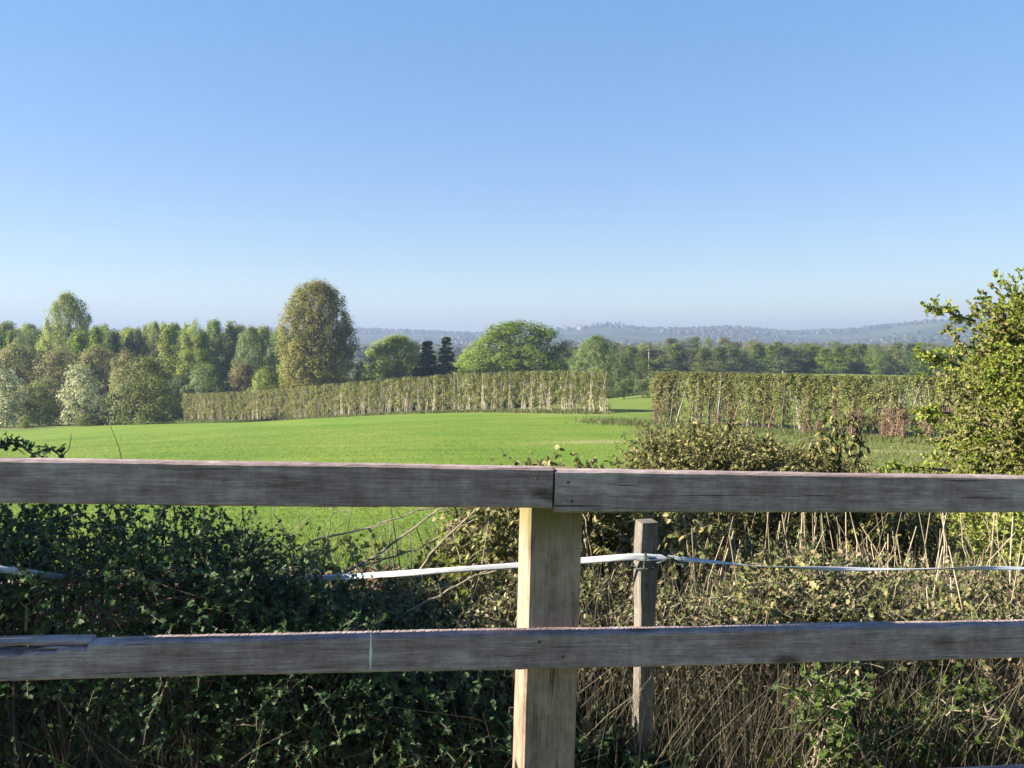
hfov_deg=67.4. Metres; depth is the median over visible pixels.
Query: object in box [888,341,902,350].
belt tree
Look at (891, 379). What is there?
windbreak tree
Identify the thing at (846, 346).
belt tree
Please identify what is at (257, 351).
wood tree
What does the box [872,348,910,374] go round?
belt tree
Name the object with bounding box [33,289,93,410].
tall tree
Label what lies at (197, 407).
windbreak tree
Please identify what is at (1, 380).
scrub tree
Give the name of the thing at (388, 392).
windbreak tree
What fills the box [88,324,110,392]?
wood tree
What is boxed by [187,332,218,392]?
wood tree
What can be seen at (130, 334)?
wood tree
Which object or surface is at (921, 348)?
belt tree
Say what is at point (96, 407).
field bush
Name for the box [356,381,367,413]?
windbreak tree
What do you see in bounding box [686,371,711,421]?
windbreak tree
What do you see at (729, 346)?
belt tree
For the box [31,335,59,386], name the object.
wood tree
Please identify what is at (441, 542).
dead branch
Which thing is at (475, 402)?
windbreak tree
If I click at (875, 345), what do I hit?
belt tree
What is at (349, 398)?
windbreak tree
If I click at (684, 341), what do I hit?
belt tree
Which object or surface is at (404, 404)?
windbreak tree
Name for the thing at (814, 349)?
belt tree
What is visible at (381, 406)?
windbreak tree
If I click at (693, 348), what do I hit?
belt tree
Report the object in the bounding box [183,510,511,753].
bramble bush
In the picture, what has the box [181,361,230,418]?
field bush
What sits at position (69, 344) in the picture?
wood tree
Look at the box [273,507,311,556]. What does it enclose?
dead branch
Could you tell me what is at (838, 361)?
belt tree
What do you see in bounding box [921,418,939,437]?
sapling
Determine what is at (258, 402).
windbreak tree
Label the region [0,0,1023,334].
sky
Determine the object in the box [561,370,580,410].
windbreak tree
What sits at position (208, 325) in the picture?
wood tree
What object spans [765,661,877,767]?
bramble shoot
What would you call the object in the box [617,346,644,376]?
belt tree
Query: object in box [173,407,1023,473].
rough grass
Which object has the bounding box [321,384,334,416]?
windbreak tree
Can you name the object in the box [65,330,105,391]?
wood tree
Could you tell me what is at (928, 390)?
windbreak tree
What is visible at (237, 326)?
wood tree
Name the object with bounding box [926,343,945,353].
belt tree
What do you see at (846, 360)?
belt tree
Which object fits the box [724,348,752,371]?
belt tree
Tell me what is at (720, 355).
belt tree
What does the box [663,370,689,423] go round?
windbreak tree
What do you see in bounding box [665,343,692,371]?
belt tree
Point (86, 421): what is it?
field bush
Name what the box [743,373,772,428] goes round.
windbreak tree
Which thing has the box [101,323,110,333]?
wood tree
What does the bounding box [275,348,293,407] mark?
wood tree
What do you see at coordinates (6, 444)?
hawthorn bush
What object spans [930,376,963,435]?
windbreak tree
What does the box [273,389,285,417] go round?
windbreak tree
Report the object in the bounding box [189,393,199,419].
windbreak tree
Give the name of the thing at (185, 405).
windbreak tree
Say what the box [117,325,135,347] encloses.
wood tree
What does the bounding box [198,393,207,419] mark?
windbreak tree
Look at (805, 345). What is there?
belt tree
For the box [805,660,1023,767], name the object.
bramble bush
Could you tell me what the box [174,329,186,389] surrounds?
wood tree
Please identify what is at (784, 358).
belt tree
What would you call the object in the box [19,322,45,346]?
wood tree
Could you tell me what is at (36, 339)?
wood tree
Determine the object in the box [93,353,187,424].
field bush
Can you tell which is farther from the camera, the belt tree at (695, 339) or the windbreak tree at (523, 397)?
the belt tree at (695, 339)
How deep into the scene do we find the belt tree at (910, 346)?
277.89 m
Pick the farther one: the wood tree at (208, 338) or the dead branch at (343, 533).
the wood tree at (208, 338)
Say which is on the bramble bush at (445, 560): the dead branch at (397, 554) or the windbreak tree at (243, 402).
the dead branch at (397, 554)
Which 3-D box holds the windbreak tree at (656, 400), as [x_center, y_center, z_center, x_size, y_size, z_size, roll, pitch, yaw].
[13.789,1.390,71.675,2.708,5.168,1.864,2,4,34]
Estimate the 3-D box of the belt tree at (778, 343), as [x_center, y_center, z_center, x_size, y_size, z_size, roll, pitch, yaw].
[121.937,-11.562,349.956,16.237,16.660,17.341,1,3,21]
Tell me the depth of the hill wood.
2087.63 m
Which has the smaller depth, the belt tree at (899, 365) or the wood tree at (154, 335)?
the wood tree at (154, 335)
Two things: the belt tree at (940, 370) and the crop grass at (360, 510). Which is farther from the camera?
the belt tree at (940, 370)
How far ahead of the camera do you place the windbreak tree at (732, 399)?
67.74 m
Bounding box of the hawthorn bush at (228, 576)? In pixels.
[0,503,405,767]
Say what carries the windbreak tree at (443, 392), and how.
on the ground at (636, 406)
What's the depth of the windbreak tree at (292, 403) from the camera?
118.11 m
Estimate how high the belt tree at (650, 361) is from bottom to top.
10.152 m
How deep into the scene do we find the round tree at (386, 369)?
156.03 m
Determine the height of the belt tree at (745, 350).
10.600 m
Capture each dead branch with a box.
[11,561,75,630]
[111,567,245,629]
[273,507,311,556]
[295,507,437,551]
[316,507,356,546]
[343,507,447,573]
[359,512,476,567]
[393,570,495,619]
[420,507,477,568]
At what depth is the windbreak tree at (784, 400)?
65.20 m
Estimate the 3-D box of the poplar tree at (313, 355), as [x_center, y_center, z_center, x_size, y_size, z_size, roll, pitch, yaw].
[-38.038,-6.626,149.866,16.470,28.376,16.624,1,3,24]
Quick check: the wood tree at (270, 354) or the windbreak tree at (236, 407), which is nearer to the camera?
the windbreak tree at (236, 407)
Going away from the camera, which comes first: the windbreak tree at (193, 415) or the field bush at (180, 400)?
the windbreak tree at (193, 415)
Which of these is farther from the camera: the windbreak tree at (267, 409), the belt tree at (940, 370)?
the belt tree at (940, 370)
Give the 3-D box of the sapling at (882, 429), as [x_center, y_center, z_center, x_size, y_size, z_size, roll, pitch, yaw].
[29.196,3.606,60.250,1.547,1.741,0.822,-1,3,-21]
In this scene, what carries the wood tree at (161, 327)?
on the ground at (636, 406)
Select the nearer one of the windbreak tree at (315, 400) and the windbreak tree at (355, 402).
the windbreak tree at (355, 402)
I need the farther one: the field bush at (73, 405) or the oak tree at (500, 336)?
the oak tree at (500, 336)
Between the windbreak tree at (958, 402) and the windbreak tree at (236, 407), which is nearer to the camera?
the windbreak tree at (958, 402)
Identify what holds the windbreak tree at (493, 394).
on the ground at (636, 406)
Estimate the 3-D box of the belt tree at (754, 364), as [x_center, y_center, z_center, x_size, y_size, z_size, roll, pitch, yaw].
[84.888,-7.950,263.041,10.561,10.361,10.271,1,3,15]
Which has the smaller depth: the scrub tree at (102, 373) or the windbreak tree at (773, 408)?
the windbreak tree at (773, 408)
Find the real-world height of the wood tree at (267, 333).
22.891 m
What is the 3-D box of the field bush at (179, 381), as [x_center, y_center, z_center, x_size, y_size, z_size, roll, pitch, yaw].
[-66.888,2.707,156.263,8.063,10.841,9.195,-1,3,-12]
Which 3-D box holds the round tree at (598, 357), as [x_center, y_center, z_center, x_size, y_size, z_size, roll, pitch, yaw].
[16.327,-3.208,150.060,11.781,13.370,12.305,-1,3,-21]
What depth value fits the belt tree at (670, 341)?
381.18 m
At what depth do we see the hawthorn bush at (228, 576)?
2.25 m
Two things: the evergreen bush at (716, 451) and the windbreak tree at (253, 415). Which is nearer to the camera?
the evergreen bush at (716, 451)
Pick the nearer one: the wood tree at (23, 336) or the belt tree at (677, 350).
the wood tree at (23, 336)
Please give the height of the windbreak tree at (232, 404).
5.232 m
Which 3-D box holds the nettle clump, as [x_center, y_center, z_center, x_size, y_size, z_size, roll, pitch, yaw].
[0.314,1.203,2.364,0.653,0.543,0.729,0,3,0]
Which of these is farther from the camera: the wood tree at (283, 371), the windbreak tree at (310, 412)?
the wood tree at (283, 371)
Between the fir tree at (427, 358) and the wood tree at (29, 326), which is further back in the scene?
the wood tree at (29, 326)
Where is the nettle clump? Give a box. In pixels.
[574,674,709,767]
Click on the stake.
(645, 571)
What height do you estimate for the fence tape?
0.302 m
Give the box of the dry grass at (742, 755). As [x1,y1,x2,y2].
[0,505,1023,767]
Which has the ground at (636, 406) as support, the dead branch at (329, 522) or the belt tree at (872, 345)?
the belt tree at (872, 345)
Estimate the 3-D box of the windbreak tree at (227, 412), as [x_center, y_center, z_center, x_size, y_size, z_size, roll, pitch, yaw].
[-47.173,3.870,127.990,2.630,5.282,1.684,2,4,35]
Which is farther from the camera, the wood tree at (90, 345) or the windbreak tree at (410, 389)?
the wood tree at (90, 345)
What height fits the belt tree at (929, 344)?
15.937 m
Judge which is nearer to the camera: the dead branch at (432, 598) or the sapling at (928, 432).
the dead branch at (432, 598)
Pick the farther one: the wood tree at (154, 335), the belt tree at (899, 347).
the belt tree at (899, 347)
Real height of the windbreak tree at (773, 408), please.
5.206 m
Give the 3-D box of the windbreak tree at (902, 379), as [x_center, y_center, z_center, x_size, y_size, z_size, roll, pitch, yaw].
[30.659,1.960,60.190,2.708,5.226,1.864,2,4,34]
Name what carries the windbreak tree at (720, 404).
on the ground at (636, 406)
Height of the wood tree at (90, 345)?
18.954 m
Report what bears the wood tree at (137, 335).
on the ground at (636, 406)
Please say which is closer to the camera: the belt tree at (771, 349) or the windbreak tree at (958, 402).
the windbreak tree at (958, 402)
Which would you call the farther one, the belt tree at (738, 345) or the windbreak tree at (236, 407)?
the belt tree at (738, 345)
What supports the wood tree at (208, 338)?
on the ground at (636, 406)
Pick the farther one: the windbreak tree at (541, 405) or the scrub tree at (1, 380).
the scrub tree at (1, 380)
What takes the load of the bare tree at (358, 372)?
on the ground at (636, 406)
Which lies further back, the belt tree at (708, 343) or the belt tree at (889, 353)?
the belt tree at (708, 343)
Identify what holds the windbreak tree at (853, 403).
on the ground at (636, 406)
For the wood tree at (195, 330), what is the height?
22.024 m
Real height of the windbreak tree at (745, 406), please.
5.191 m
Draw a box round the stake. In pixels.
[631,519,684,763]
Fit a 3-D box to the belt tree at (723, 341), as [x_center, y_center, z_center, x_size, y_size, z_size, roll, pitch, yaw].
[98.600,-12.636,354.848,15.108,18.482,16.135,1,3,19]
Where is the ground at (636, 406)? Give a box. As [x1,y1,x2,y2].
[0,316,1023,767]
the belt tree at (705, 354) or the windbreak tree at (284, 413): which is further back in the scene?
the belt tree at (705, 354)
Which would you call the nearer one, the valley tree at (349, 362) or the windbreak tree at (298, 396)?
the windbreak tree at (298, 396)
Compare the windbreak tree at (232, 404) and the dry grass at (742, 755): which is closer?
the dry grass at (742, 755)
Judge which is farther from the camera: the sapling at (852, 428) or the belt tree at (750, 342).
the belt tree at (750, 342)
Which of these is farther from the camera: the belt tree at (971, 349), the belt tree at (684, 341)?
the belt tree at (684, 341)
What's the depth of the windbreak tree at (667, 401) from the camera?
71.08 m
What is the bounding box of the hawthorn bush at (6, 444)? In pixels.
[0,430,70,457]
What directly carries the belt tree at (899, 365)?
on the ground at (636, 406)
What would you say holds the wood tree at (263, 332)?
on the ground at (636, 406)
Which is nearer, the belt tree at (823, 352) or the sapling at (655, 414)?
the sapling at (655, 414)
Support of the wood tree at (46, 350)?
on the ground at (636, 406)
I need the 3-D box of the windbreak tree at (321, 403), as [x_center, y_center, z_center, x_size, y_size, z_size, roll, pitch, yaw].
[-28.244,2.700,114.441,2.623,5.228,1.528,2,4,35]
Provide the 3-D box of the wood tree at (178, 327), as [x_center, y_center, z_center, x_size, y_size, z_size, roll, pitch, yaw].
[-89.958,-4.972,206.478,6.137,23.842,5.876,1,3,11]
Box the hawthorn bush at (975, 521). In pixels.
[845,469,1023,576]
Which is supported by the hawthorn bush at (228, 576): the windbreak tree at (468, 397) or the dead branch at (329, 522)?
the dead branch at (329, 522)
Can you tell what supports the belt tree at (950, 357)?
on the ground at (636, 406)
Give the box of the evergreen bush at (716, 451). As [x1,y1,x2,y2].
[604,386,989,611]
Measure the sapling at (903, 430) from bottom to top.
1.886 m
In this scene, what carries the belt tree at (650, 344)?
on the ground at (636, 406)
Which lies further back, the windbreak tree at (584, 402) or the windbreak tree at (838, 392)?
the windbreak tree at (584, 402)
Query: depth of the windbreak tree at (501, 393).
94.85 m
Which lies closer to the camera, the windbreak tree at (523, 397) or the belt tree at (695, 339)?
the windbreak tree at (523, 397)
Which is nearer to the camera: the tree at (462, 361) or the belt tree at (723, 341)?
the tree at (462, 361)
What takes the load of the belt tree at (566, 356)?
on the ground at (636, 406)
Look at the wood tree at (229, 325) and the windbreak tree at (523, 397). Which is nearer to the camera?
the windbreak tree at (523, 397)
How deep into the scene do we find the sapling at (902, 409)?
59.96 m
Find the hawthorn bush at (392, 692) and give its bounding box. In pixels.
[132,561,620,767]
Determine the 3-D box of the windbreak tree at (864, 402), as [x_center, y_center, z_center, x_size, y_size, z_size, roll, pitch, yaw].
[28.063,1.872,62.096,2.674,5.227,1.626,2,4,34]
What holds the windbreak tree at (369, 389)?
on the ground at (636, 406)
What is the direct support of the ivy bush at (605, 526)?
on the ground at (636, 406)
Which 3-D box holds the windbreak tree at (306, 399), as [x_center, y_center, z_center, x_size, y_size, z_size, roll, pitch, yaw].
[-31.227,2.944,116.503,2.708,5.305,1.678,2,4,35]
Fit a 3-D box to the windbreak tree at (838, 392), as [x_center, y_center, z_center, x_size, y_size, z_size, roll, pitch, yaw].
[26.602,1.827,63.146,2.660,5.191,1.707,2,4,34]
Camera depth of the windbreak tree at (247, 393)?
124.67 m
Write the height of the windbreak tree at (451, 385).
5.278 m
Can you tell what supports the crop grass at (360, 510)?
on the ground at (636, 406)
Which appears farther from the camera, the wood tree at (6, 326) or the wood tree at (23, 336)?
the wood tree at (6, 326)
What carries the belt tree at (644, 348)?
on the ground at (636, 406)
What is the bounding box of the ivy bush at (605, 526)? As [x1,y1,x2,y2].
[380,445,717,707]
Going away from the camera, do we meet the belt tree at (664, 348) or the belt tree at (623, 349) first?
the belt tree at (664, 348)
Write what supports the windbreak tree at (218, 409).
on the ground at (636, 406)
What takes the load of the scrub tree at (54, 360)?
on the ground at (636, 406)
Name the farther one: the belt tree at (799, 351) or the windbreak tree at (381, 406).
the belt tree at (799, 351)
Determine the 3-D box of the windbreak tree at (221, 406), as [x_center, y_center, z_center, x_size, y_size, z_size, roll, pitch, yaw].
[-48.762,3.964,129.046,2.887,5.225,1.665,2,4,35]
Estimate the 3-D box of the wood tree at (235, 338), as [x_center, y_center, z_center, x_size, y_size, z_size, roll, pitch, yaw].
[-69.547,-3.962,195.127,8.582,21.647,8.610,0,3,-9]
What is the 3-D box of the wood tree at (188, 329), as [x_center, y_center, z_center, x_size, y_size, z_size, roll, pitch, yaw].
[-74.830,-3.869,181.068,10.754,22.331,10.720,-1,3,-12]
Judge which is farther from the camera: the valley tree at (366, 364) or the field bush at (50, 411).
the valley tree at (366, 364)
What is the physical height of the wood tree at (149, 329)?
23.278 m
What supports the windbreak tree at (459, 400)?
on the ground at (636, 406)
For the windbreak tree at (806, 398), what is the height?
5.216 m
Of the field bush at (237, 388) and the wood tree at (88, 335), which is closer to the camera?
the field bush at (237, 388)
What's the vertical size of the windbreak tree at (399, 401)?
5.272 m
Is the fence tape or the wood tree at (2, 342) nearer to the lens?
the fence tape
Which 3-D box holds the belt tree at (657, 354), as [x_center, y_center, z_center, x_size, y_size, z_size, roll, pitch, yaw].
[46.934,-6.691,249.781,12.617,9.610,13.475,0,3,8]
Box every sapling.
[648,408,662,422]
[771,414,777,426]
[810,421,822,430]
[839,410,864,435]
[845,406,872,431]
[876,420,888,437]
[881,407,900,436]
[882,407,913,437]
[891,407,915,434]
[896,419,908,440]
[911,407,926,435]
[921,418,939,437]
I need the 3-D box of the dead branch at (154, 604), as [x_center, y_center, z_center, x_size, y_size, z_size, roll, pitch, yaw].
[-0.944,0.605,2.161,0.384,0.182,0.081,0,3,0]
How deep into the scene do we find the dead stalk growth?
3.12 m
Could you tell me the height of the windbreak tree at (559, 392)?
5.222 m
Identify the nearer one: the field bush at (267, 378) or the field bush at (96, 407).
the field bush at (96, 407)
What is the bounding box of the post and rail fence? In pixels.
[0,457,1023,767]
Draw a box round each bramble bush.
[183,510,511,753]
[290,535,1023,767]
[437,540,1023,758]
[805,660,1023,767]
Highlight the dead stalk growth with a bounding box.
[169,507,1023,761]
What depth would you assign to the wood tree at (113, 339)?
174.05 m
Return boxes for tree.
[0,320,20,358]
[0,334,8,387]
[0,338,46,422]
[0,351,12,421]
[5,329,15,366]
[8,338,35,382]
[13,326,34,396]
[13,327,28,361]
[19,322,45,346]
[21,321,34,350]
[21,331,45,359]
[27,327,44,343]
[30,342,90,422]
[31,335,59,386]
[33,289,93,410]
[35,333,58,386]
[59,335,78,389]
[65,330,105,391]
[76,340,128,415]
[83,337,109,382]
[84,326,109,385]
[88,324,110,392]
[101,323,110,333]
[101,328,128,390]
[106,346,144,420]
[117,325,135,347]
[119,333,152,401]
[122,329,135,369]
[130,326,145,403]
[141,323,151,352]
[142,322,167,368]
[147,320,163,410]
[153,322,182,401]
[159,321,166,364]
[163,322,179,389]
[173,320,213,382]
[173,331,202,391]
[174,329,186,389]
[175,321,182,364]
[180,393,189,419]
[183,393,195,419]
[184,317,208,392]
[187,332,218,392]
[189,329,220,401]
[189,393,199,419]
[194,393,202,418]
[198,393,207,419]
[203,393,215,419]
[205,319,219,342]
[207,392,218,419]
[209,319,230,394]
[209,329,233,393]
[213,392,224,419]
[216,392,226,420]
[220,319,239,392]
[224,391,234,419]
[225,326,243,373]
[225,392,237,418]
[229,325,273,417]
[229,330,246,392]
[233,322,244,352]
[233,392,244,418]
[236,392,247,419]
[240,325,271,369]
[243,391,251,419]
[248,391,259,419]
[251,391,264,419]
[256,390,268,418]
[257,324,275,363]
[258,327,270,360]
[259,328,290,409]
[264,390,275,418]
[268,389,280,417]
[272,277,361,416]
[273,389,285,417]
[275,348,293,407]
[278,339,302,416]
[279,389,292,418]
[287,388,298,417]
[292,387,304,416]
[299,386,311,415]
[302,386,316,416]
[309,385,321,415]
[314,385,328,414]
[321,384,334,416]
[327,383,341,415]
[335,383,349,414]
[337,354,356,369]
[343,382,357,413]
[346,381,360,413]
[350,333,432,412]
[350,359,367,412]
[356,357,380,371]
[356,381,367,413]
[362,381,377,412]
[366,380,381,412]
[376,380,388,412]
[381,379,394,412]
[389,377,404,410]
[398,376,413,411]
[403,376,418,410]
[407,341,448,410]
[411,376,427,411]
[420,376,433,410]
[426,375,442,409]
[431,337,466,409]
[434,374,450,409]
[445,374,460,409]
[451,373,466,409]
[453,318,576,407]
[454,347,484,407]
[460,372,477,409]
[465,373,481,410]
[474,373,491,409]
[486,372,503,408]
[494,371,511,408]
[501,371,519,409]
[515,371,533,409]
[521,370,540,409]
[533,370,551,409]
[540,370,557,410]
[553,370,572,409]
[558,348,579,378]
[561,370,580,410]
[567,334,622,399]
[572,370,590,411]
[580,369,602,412]
[591,368,610,412]
[607,352,641,398]
[612,342,621,353]
[614,344,638,356]
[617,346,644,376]
[625,356,660,397]
[630,346,661,377]
[634,345,651,362]
[635,348,664,376]
[636,341,659,356]
[645,349,673,373]
[646,371,672,420]
[652,341,664,368]
[656,371,681,421]
[659,343,682,370]
[663,337,678,355]
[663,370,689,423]
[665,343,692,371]
[666,342,686,370]
[673,349,703,373]
[676,337,700,355]
[679,372,705,421]
[685,347,707,371]
[686,336,700,361]
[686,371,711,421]
[688,347,722,372]
[696,347,706,372]
[697,336,716,363]
[697,371,723,423]
[706,346,734,372]
[707,373,733,424]
[712,337,734,351]
[715,342,741,372]
[718,372,746,424]
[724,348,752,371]
[729,341,746,354]
[734,348,748,373]
[734,372,762,425]
[738,346,753,373]
[740,338,765,358]
[740,342,771,372]
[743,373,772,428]
[747,347,768,373]
[754,373,783,428]
[759,345,786,373]
[759,345,786,373]
[765,346,801,373]
[766,340,785,353]
[766,345,800,373]
[770,373,799,428]
[778,347,817,372]
[780,344,807,373]
[784,373,813,430]
[794,343,818,373]
[794,374,821,431]
[799,345,822,373]
[804,374,835,429]
[810,347,840,373]
[819,349,855,373]
[819,374,849,433]
[823,339,843,353]
[824,345,853,373]
[828,344,853,373]
[838,373,868,432]
[840,347,860,373]
[843,375,876,432]
[847,343,871,373]
[856,347,892,374]
[860,374,892,434]
[865,342,888,369]
[865,344,889,374]
[869,374,905,436]
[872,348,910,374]
[873,267,1023,563]
[877,343,893,362]
[885,345,910,374]
[886,348,915,374]
[886,375,921,435]
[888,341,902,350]
[902,342,917,367]
[904,345,928,370]
[906,375,942,437]
[919,376,953,436]
[923,342,938,348]
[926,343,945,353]
[929,347,951,374]
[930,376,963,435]
[936,346,965,374]
[947,375,975,434]
[957,344,977,372]
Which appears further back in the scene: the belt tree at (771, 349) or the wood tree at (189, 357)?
the belt tree at (771, 349)
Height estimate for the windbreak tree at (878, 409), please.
5.277 m
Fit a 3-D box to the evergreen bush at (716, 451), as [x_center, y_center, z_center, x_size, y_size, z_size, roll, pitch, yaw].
[1.479,0.909,4.195,2.154,1.814,1.414,0,3,0]
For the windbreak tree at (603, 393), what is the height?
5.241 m
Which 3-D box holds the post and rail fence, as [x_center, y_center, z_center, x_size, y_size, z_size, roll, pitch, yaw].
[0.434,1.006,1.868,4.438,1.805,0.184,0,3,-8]
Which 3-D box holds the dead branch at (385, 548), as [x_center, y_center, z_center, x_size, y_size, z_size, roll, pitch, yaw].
[-0.429,0.579,2.886,0.458,0.302,0.105,-1,3,-23]
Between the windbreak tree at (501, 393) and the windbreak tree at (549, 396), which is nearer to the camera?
the windbreak tree at (549, 396)
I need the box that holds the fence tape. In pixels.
[0,554,1023,582]
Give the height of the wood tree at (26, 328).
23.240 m
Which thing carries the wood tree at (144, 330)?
on the ground at (636, 406)
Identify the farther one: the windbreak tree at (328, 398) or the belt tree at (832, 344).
the belt tree at (832, 344)
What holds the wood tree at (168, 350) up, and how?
on the ground at (636, 406)
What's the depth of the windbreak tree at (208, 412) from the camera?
131.05 m
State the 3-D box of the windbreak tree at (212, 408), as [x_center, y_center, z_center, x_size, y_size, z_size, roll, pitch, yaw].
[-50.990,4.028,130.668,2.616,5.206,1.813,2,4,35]
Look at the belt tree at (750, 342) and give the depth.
366.83 m
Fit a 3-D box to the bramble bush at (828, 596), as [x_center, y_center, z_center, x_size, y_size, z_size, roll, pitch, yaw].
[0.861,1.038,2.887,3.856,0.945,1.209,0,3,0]
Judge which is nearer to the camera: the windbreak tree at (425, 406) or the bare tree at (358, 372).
the windbreak tree at (425, 406)
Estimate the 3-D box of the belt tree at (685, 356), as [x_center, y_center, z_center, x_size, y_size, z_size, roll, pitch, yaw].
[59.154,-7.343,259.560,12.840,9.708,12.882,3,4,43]
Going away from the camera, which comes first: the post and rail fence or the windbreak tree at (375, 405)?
the post and rail fence
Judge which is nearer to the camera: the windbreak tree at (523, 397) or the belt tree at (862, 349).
the windbreak tree at (523, 397)
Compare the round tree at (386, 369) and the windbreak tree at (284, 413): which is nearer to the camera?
the windbreak tree at (284, 413)
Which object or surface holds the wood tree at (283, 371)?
on the ground at (636, 406)
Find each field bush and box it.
[0,366,40,427]
[16,415,35,428]
[18,374,69,425]
[55,361,108,424]
[73,413,102,425]
[86,392,134,424]
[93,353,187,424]
[167,371,194,418]
[175,389,198,418]
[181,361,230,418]
[221,359,263,418]
[244,366,282,418]
[902,354,936,383]
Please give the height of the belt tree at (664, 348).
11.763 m
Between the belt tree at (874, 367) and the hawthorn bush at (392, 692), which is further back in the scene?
the belt tree at (874, 367)
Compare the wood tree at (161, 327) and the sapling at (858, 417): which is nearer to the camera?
the sapling at (858, 417)
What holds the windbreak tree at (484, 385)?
on the ground at (636, 406)
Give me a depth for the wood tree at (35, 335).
219.69 m
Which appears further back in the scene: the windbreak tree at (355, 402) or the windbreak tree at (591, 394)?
the windbreak tree at (355, 402)
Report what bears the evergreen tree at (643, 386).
on the ground at (636, 406)
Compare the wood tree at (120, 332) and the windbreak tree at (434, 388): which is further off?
the wood tree at (120, 332)
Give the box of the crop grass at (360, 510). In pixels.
[0,416,657,580]
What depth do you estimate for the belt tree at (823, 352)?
245.94 m
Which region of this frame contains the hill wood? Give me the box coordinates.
[42,312,1014,359]
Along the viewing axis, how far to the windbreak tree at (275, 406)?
120.70 m
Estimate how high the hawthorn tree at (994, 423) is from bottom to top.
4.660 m
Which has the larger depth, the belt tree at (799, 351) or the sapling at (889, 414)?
the belt tree at (799, 351)
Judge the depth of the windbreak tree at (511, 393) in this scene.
94.09 m
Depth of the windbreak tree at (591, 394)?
87.42 m
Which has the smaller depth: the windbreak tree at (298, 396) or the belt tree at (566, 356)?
the windbreak tree at (298, 396)
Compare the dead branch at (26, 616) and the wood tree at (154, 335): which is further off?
the wood tree at (154, 335)
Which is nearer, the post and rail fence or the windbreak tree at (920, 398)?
the post and rail fence
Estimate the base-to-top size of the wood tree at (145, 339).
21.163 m
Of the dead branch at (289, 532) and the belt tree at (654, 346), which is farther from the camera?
the belt tree at (654, 346)
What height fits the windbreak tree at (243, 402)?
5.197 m
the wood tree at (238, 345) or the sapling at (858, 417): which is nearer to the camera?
the sapling at (858, 417)
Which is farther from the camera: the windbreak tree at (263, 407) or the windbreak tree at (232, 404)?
the windbreak tree at (232, 404)
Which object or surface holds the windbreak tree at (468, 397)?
on the ground at (636, 406)
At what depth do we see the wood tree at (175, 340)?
188.93 m
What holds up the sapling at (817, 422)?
on the ground at (636, 406)
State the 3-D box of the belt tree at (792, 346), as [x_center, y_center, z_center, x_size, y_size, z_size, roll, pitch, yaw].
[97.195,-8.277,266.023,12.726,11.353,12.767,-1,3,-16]
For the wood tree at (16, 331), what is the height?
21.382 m
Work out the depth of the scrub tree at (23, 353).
144.38 m
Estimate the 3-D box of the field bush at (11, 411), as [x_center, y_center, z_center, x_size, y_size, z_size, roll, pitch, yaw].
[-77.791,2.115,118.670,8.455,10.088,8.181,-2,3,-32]
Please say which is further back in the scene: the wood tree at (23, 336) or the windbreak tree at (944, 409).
the wood tree at (23, 336)
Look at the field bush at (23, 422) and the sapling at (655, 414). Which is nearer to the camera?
the sapling at (655, 414)
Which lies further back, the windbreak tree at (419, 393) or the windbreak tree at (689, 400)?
the windbreak tree at (419, 393)
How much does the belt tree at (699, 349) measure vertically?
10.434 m
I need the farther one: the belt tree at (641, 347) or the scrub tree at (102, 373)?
the belt tree at (641, 347)
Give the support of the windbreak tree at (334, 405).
on the ground at (636, 406)
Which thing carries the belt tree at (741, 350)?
on the ground at (636, 406)
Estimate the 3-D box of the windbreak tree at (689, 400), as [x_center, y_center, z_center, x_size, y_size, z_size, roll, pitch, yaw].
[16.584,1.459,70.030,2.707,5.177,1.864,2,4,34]
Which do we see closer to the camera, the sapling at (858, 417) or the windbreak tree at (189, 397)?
the sapling at (858, 417)
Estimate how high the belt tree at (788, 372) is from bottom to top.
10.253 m
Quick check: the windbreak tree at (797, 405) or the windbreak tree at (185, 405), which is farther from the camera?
the windbreak tree at (185, 405)
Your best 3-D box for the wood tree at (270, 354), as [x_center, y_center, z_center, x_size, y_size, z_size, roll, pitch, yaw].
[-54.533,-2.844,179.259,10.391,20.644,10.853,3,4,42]
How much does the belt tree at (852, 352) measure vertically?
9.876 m
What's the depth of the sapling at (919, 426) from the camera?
59.72 m
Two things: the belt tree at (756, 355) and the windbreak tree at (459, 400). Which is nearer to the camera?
the windbreak tree at (459, 400)
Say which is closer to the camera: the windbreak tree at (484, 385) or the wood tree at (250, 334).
the windbreak tree at (484, 385)
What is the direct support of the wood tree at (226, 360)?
on the ground at (636, 406)
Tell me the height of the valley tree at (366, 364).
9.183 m
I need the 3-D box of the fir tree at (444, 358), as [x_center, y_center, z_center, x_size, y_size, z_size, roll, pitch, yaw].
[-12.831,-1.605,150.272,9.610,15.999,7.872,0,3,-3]
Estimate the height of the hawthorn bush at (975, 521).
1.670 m
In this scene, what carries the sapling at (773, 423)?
on the ground at (636, 406)
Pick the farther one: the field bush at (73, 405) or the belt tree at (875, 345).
the belt tree at (875, 345)
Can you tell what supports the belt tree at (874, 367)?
on the ground at (636, 406)
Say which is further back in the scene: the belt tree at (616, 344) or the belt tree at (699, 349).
the belt tree at (616, 344)
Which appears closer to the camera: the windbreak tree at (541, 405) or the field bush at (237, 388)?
the windbreak tree at (541, 405)
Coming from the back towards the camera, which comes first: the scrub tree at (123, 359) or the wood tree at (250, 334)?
the wood tree at (250, 334)
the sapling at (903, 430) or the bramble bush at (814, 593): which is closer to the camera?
the bramble bush at (814, 593)
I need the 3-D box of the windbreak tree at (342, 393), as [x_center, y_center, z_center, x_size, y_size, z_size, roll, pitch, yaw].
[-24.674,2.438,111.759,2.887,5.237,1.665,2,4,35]

